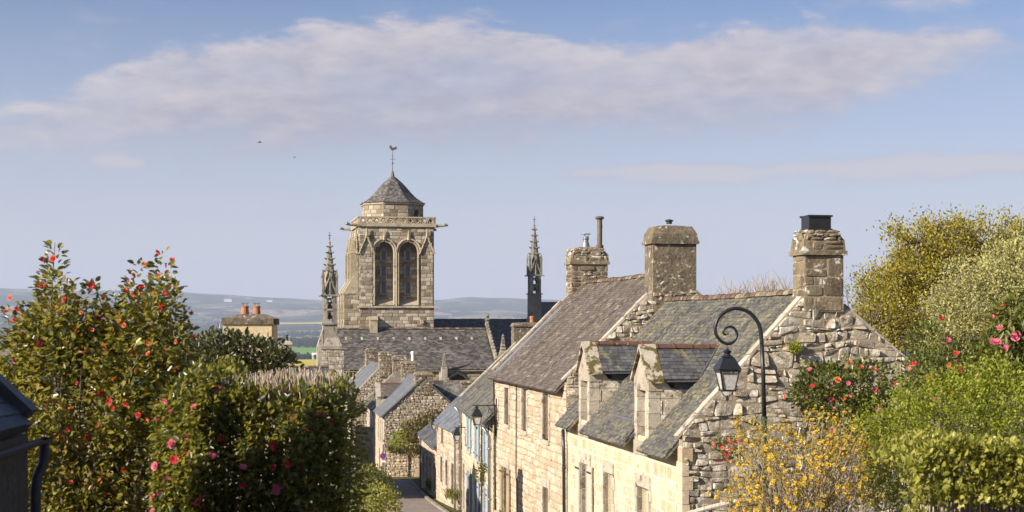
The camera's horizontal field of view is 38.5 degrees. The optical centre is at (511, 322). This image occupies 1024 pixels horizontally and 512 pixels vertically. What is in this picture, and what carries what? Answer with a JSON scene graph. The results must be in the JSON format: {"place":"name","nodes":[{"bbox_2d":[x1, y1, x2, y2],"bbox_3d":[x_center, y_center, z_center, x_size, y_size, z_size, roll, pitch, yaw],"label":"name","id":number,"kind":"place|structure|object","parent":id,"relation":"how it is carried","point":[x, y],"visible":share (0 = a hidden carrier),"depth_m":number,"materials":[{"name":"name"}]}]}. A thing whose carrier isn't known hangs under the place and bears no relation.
{"place":"outdoors","nodes":[
{"label":"outdoors","id":0,"kind":"place"},
{"bbox_2d":[279,322,321,323],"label":"rape field","id":1,"kind":"structure","parent":0,"point":[303,323],"depth_m":5645.41,"materials":[{"name":"yellow plant"}]},
{"bbox_2d":[292,346,315,353],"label":"green field","id":2,"kind":"structure","parent":0,"point":[305,350],"depth_m":2366.75,"materials":[{"name":"green plant"}]},
{"bbox_2d":[293,359,315,365],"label":"rape field","id":3,"kind":"structure","parent":0,"point":[309,362],"depth_m":1467.33,"materials":[{"name":"yellow plant"}]},
{"bbox_2d":[347,468,441,511],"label":"street","id":4,"kind":"structure","parent":0,"point":[414,500],"depth_m":76.50,"materials":[{"name":"grey asphalt"}]},
{"bbox_2d":[0,288,1023,511],"bbox_3d":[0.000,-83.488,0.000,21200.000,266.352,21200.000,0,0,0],"label":"ground","id":5,"kind":"structure","parent":0,"point":[207,307],"depth_m":7023.40,"materials":[{"name":"green plant"}]},
{"bbox_2d":[0,373,53,511],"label":"garden house","id":6,"kind":"structure","parent":5,"relation":"on","point":[18,409],"depth_m":8.78,"materials":[{"name":"stone"}]},
{"bbox_2d":[0,240,206,511],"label":"camellia tree","id":7,"kind":"object","parent":5,"relation":"on","point":[118,357],"visible":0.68,"depth_m":12.68,"materials":[{"name":"green plant"}]},
{"bbox_2d":[85,303,278,404],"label":"rendered house","id":8,"kind":"structure","parent":5,"relation":"on","point":[256,322],"depth_m":53.23,"materials":[{"name":"beige paint"}]},
{"bbox_2d":[39,405,354,511],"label":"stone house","id":9,"kind":"structure","parent":5,"relation":"on","point":[214,444],"depth_m":43.59,"materials":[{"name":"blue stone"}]},
{"bbox_2d":[224,298,231,301],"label":"farmhouse","id":10,"kind":"object","parent":5,"relation":"on","point":[227,299],"visible":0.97,"depth_m":7803.87,"materials":[{"name":"white paint"}]},
{"bbox_2d":[180,323,307,506],"bbox_3d":[-5.236,3.217,27.917,2.688,6.452,2.550,0,0,0],"label":"rhododendron","id":11,"kind":"object","parent":5,"relation":"on","point":[228,345],"visible":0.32,"depth_m":27.71,"materials":[{"name":"green plant"}]},
{"bbox_2d":[145,354,372,511],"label":"camellia hedge","id":12,"kind":"object","parent":5,"relation":"on","point":[317,397],"visible":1,"depth_m":11.05,"materials":[{"name":"green plant"}]},
{"bbox_2d":[0,307,526,348],"bbox_3d":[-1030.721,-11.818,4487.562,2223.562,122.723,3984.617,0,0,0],"label":"wood","id":13,"kind":"object","parent":5,"relation":"on","point":[195,332],"visible":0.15,"depth_m":5645.86,"materials":[{"name":"green plant"}]},
{"bbox_2d":[281,335,292,370],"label":"slate house","id":14,"kind":"structure","parent":5,"relation":"on","point":[288,343],"depth_m":110.03,"materials":[{"name":"white metal"}]},
{"bbox_2d":[278,330,320,347],"bbox_3d":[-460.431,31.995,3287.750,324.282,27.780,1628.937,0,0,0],"label":"wood","id":15,"kind":"object","parent":5,"relation":"on","point":[307,341],"visible":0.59,"depth_m":2622.84,"materials":[{"name":"green plant"}]},
{"bbox_2d":[292,352,315,359],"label":"wood","id":16,"kind":"object","parent":5,"relation":"on","point":[299,356],"visible":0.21,"depth_m":1670.01,"materials":[{"name":"green plant"}]},
{"bbox_2d":[290,365,328,378],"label":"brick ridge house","id":17,"kind":"structure","parent":5,"relation":"on","point":[323,367],"depth_m":89.69,"materials":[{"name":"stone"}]},
{"bbox_2d":[355,427,373,484],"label":"garden wall","id":18,"kind":"structure","parent":5,"relation":"on","point":[370,437],"depth_m":88.12,"materials":[{"name":"grey stone"}]},
{"bbox_2d":[343,348,391,458],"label":"stone house","id":19,"kind":"structure","parent":5,"relation":"on","point":[374,369],"depth_m":126.61,"materials":[{"name":"grey stone"}]},
{"bbox_2d":[343,476,404,511],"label":"shrub","id":20,"kind":"object","parent":5,"relation":"on","point":[381,502],"visible":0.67,"depth_m":36.76,"materials":[{"name":"green plant"}]},
{"bbox_2d":[352,461,395,511],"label":"shrub","id":21,"kind":"object","parent":5,"relation":"on","point":[372,470],"visible":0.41,"depth_m":40.52,"materials":[{"name":"green plant"}]},
{"bbox_2d":[380,444,385,474],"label":"road sign","id":22,"kind":"object","parent":5,"relation":"on","point":[382,455],"visible":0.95,"depth_m":96.00,"materials":[{"name":"metal"}]},
{"bbox_2d":[364,355,408,464],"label":"stone house","id":23,"kind":"structure","parent":5,"relation":"on","point":[394,376],"depth_m":123.94,"materials":[{"name":"grey stone"}]},
{"bbox_2d":[387,425,412,446],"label":"bush","id":24,"kind":"object","parent":5,"relation":"on","point":[395,441],"visible":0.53,"depth_m":99.79,"materials":[{"name":"green plant"}]},
{"bbox_2d":[387,450,418,476],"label":"garden wall","id":25,"kind":"structure","parent":5,"relation":"on","point":[396,468],"depth_m":99.05,"materials":[{"name":"beige stone"}]},
{"bbox_2d":[386,444,414,451],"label":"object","id":26,"kind":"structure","parent":25,"relation":"on","point":[392,448],"depth_m":98.85,"materials":[{"name":"green plant"}]},
{"bbox_2d":[370,351,451,472],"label":"stone house","id":27,"kind":"structure","parent":5,"relation":"on","point":[412,393],"depth_m":105.54,"materials":[{"name":"beige stone"}]},
{"bbox_2d":[399,405,442,477],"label":"climbing plant","id":28,"kind":"object","parent":5,"relation":"on","point":[414,430],"visible":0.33,"depth_m":97.60,"materials":[{"name":"green plant"}]},
{"bbox_2d":[417,421,436,498],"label":"stone house","id":29,"kind":"structure","parent":5,"relation":"on","point":[427,435],"depth_m":83.14,"materials":[{"name":"stone"}]},
{"bbox_2d":[422,448,424,478],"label":"window","id":30,"kind":"structure","parent":29,"relation":"in","point":[422,448],"depth_m":86.50,"materials":[{"name":"white paint"}]},
{"bbox_2d":[425,452,427,481],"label":"window","id":31,"kind":"structure","parent":29,"relation":"in","point":[426,452],"depth_m":83.79,"materials":[{"name":"white paint"}]},
{"bbox_2d":[429,453,431,494],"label":"window","id":32,"kind":"structure","parent":29,"relation":"in","point":[430,461],"depth_m":82.06,"materials":[{"name":"white paint"}]},
{"bbox_2d":[432,459,435,494],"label":"window","id":33,"kind":"structure","parent":29,"relation":"in","point":[434,468],"depth_m":79.57,"materials":[{"name":"white paint"}]},
{"bbox_2d":[423,478,431,491],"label":"kerb weeds","id":34,"kind":"object","parent":5,"relation":"on","point":[428,484],"visible":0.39,"depth_m":81.06,"materials":[{"name":"green plant"}]},
{"bbox_2d":[408,479,448,511],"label":"kerb","id":35,"kind":"structure","parent":5,"relation":"on","point":[426,497],"depth_m":76.60,"materials":[{"name":"stone"}]},
{"bbox_2d":[316,145,556,380],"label":"church","id":36,"kind":"structure","parent":5,"relation":"on","point":[385,295],"depth_m":160.59,"materials":[{"name":"stone"}]},
{"bbox_2d":[443,488,461,499],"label":"kerb weeds","id":37,"kind":"object","parent":5,"relation":"on","point":[453,494],"visible":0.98,"depth_m":69.19,"materials":[{"name":"green plant"}]},
{"bbox_2d":[433,380,474,401],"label":"stone house","id":38,"kind":"structure","parent":5,"relation":"on","point":[450,390],"depth_m":120.95,"materials":[{"name":"stone"}]},
{"bbox_2d":[433,359,496,509],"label":"stone house","id":39,"kind":"structure","parent":5,"relation":"on","point":[446,422],"depth_m":74.03,"materials":[{"name":"beige stone"}]},
{"bbox_2d":[431,418,436,431],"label":"wall lamp","id":40,"kind":"object","parent":39,"relation":"attached to","point":[433,426],"visible":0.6,"depth_m":76.92,"materials":[{"name":"black metal"}]},
{"bbox_2d":[439,452,443,484],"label":"window","id":41,"kind":"structure","parent":39,"relation":"in","point":[440,454],"depth_m":76.10,"materials":[{"name":"white paint"}]},
{"bbox_2d":[440,428,443,445],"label":"window","id":42,"kind":"structure","parent":39,"relation":"in","point":[442,444],"depth_m":75.69,"materials":[{"name":"white paint"}]},
{"bbox_2d":[444,455,448,488],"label":"window","id":43,"kind":"structure","parent":39,"relation":"in","point":[446,457],"depth_m":74.32,"materials":[{"name":"white paint"}]},
{"bbox_2d":[450,458,453,507],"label":"window","id":44,"kind":"structure","parent":39,"relation":"in","point":[451,460],"depth_m":72.47,"materials":[{"name":"white paint"}]},
{"bbox_2d":[453,340,519,511],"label":"stone house","id":45,"kind":"structure","parent":5,"relation":"on","point":[478,445],"depth_m":62.66,"materials":[{"name":"stone"}]},
{"bbox_2d":[453,427,465,443],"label":"wall lamp","id":46,"kind":"object","parent":45,"relation":"attached to","point":[456,434],"visible":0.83,"depth_m":66.90,"materials":[{"name":"black metal"}]},
{"bbox_2d":[462,458,464,511],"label":"window","id":47,"kind":"structure","parent":45,"relation":"in","point":[463,460],"depth_m":68.31,"materials":[{"name":"white paint"}]},
{"bbox_2d":[467,418,470,454],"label":"window","id":48,"kind":"structure","parent":45,"relation":"in","point":[468,453],"depth_m":65.42,"materials":[{"name":"white paint"}]},
{"bbox_2d":[467,466,470,511],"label":"window","id":49,"kind":"structure","parent":45,"relation":"in","point":[469,469],"depth_m":65.42,"materials":[{"name":"white paint"}]},
{"bbox_2d":[475,425,478,462],"bbox_3d":[-1.322,4.815,61.221,0.350,2.030,1.340,0,0,-7],"label":"window","id":50,"kind":"structure","parent":45,"relation":"in","point":[476,461],"depth_m":61.65,"materials":[{"name":"white paint"}]},
{"bbox_2d":[475,476,478,511],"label":"window","id":51,"kind":"structure","parent":45,"relation":"in","point":[475,476],"depth_m":61.65,"materials":[{"name":"blue paint"}]},
{"bbox_2d":[474,461,487,485],"bbox_3d":[-1.191,5.629,54.616,0.586,0.981,0.532,0,0,-23],"label":"wall plant","id":52,"kind":"object","parent":45,"relation":"attached to","point":[482,465],"depth_m":54.57,"materials":[{"name":"green plant"}]},
{"bbox_2d":[484,421,487,472],"bbox_3d":[-0.890,4.815,57.546,0.350,2.030,1.340,0,0,-7],"label":"window","id":53,"kind":"structure","parent":45,"relation":"in","point":[486,424],"depth_m":58.03,"materials":[{"name":"blue paint"}]},
{"bbox_2d":[484,482,487,511],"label":"window","id":54,"kind":"structure","parent":45,"relation":"in","point":[486,485],"depth_m":58.07,"materials":[{"name":"white paint"}]},
{"bbox_2d":[510,316,537,344],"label":"stone house","id":55,"kind":"structure","parent":5,"relation":"on","point":[520,330],"depth_m":103.81,"materials":[{"name":"stone"}]},
{"bbox_2d":[487,216,701,511],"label":"stone house","id":56,"kind":"structure","parent":5,"relation":"on","point":[534,376],"depth_m":47.52,"materials":[{"name":"brown stone"}]},
{"bbox_2d":[471,399,496,428],"bbox_3d":[-1.013,3.339,53.538,0.932,1.129,0.384,0,0,-8],"label":"wall lamp","id":57,"kind":"object","parent":56,"relation":"attached to","point":[476,415],"visible":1,"depth_m":53.40,"materials":[{"name":"black metal"}]},
{"bbox_2d":[502,458,509,511],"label":"window","id":58,"kind":"structure","parent":56,"relation":"in","point":[505,463],"depth_m":52.57,"materials":[{"name":"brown wood"}]},
{"bbox_2d":[503,382,510,428],"bbox_3d":[-0.062,2.875,52.001,0.350,1.710,1.240,0,0,-11],"label":"window","id":59,"kind":"structure","parent":56,"relation":"in","point":[506,386],"depth_m":52.36,"materials":[{"name":"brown wood"}]},
{"bbox_2d":[520,386,528,435],"bbox_3d":[0.527,2.825,48.956,0.350,1.810,1.240,0,0,-11],"label":"window","id":60,"kind":"structure","parent":56,"relation":"in","point":[522,431],"depth_m":49.32,"materials":[{"name":"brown wood"}]},
{"bbox_2d":[540,390,550,444],"bbox_3d":[1.167,2.850,45.693,0.350,1.860,1.290,0,0,-11],"label":"window","id":61,"kind":"structure","parent":56,"relation":"in","point":[547,442],"depth_m":46.00,"materials":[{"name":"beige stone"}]},
{"bbox_2d":[541,476,550,511],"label":"window","id":62,"kind":"structure","parent":56,"relation":"in","point":[545,482],"depth_m":45.85,"materials":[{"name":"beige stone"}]},
{"bbox_2d":[704,434,756,511],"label":"azalea","id":63,"kind":"object","parent":5,"relation":"on","point":[726,441],"visible":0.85,"depth_m":20.94,"materials":[{"name":"red plant"}]},
{"bbox_2d":[688,496,773,511],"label":"handrail","id":64,"kind":"object","parent":5,"relation":"on","point":[713,506],"visible":0.4,"depth_m":23.97,"materials":[{"name":"white metal"}]},
{"bbox_2d":[554,215,918,511],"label":"stone house","id":65,"kind":"structure","parent":5,"relation":"on","point":[650,411],"depth_m":33.76,"materials":[{"name":"stone"}]},
{"bbox_2d":[579,452,590,511],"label":"window","id":66,"kind":"structure","parent":65,"relation":"in","point":[584,458],"depth_m":40.98,"materials":[{"name":"beige paint"}]},
{"bbox_2d":[601,460,614,511],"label":"window","id":67,"kind":"structure","parent":65,"relation":"in","point":[608,467],"depth_m":38.28,"materials":[{"name":"beige paint"}]},
{"bbox_2d":[634,473,651,511],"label":"window","id":68,"kind":"structure","parent":65,"relation":"in","point":[641,481],"depth_m":35.23,"materials":[{"name":"beige paint"}]},
{"bbox_2d":[786,340,801,356],"bbox_3d":[6.221,0.563,32.344,0.368,0.382,0.345,0,0,24],"label":"wall plant","id":69,"kind":"object","parent":65,"relation":"attached to","point":[790,347],"depth_m":32.30,"materials":[{"name":"green plant"}]},
{"bbox_2d":[713,307,766,511],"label":"street lamp","id":70,"kind":"object","parent":5,"relation":"on","point":[727,362],"visible":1,"depth_m":25.89,"materials":[{"name":"black metal"}]},
{"bbox_2d":[708,270,791,294],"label":"bare tree","id":71,"kind":"object","parent":5,"relation":"on","point":[773,287],"visible":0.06,"depth_m":74.79,"materials":[{"name":"brown plant"}]},
{"bbox_2d":[705,400,895,511],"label":"azalea","id":72,"kind":"object","parent":5,"relation":"on","point":[821,495],"visible":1,"depth_m":16.88,"materials":[{"name":"yellow plant"}]},
{"bbox_2d":[776,351,911,511],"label":"camellia bush","id":73,"kind":"object","parent":5,"relation":"on","point":[829,395],"visible":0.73,"depth_m":26.73,"materials":[{"name":"green plant"}]},
{"bbox_2d":[843,203,1023,504],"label":"oak tree","id":74,"kind":"object","parent":5,"relation":"on","point":[892,323],"visible":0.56,"depth_m":61.05,"materials":[{"name":"green plant"}]},
{"bbox_2d":[843,344,1023,511],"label":"bright shrub","id":75,"kind":"object","parent":5,"relation":"on","point":[981,390],"visible":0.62,"depth_m":17.94,"materials":[{"name":"green plant"}]},
{"bbox_2d":[866,427,1023,511],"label":"clipped hedge","id":76,"kind":"object","parent":5,"relation":"on","point":[983,456],"visible":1,"depth_m":12.03,"materials":[{"name":"green plant"}]},
{"bbox_2d":[892,316,1000,511],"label":"camellia bush","id":77,"kind":"object","parent":5,"relation":"on","point":[919,356],"visible":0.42,"depth_m":29.04,"materials":[{"name":"green plant"}]},
{"bbox_2d":[913,225,1023,511],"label":"broadleaf tree","id":78,"kind":"object","parent":5,"relation":"on","point":[960,312],"visible":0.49,"depth_m":47.52,"materials":[{"name":"green plant"}]},
{"bbox_2d":[957,283,1023,511],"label":"rhododendron","id":79,"kind":"object","parent":5,"relation":"on","point":[1007,325],"visible":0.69,"depth_m":21.79,"materials":[{"name":"green plant"}]},
{"bbox_2d":[0,0,1023,309],"label":"sky","id":80,"kind":"structure","parent":0,"point":[130,129],"materials":[{"name":"blue"}]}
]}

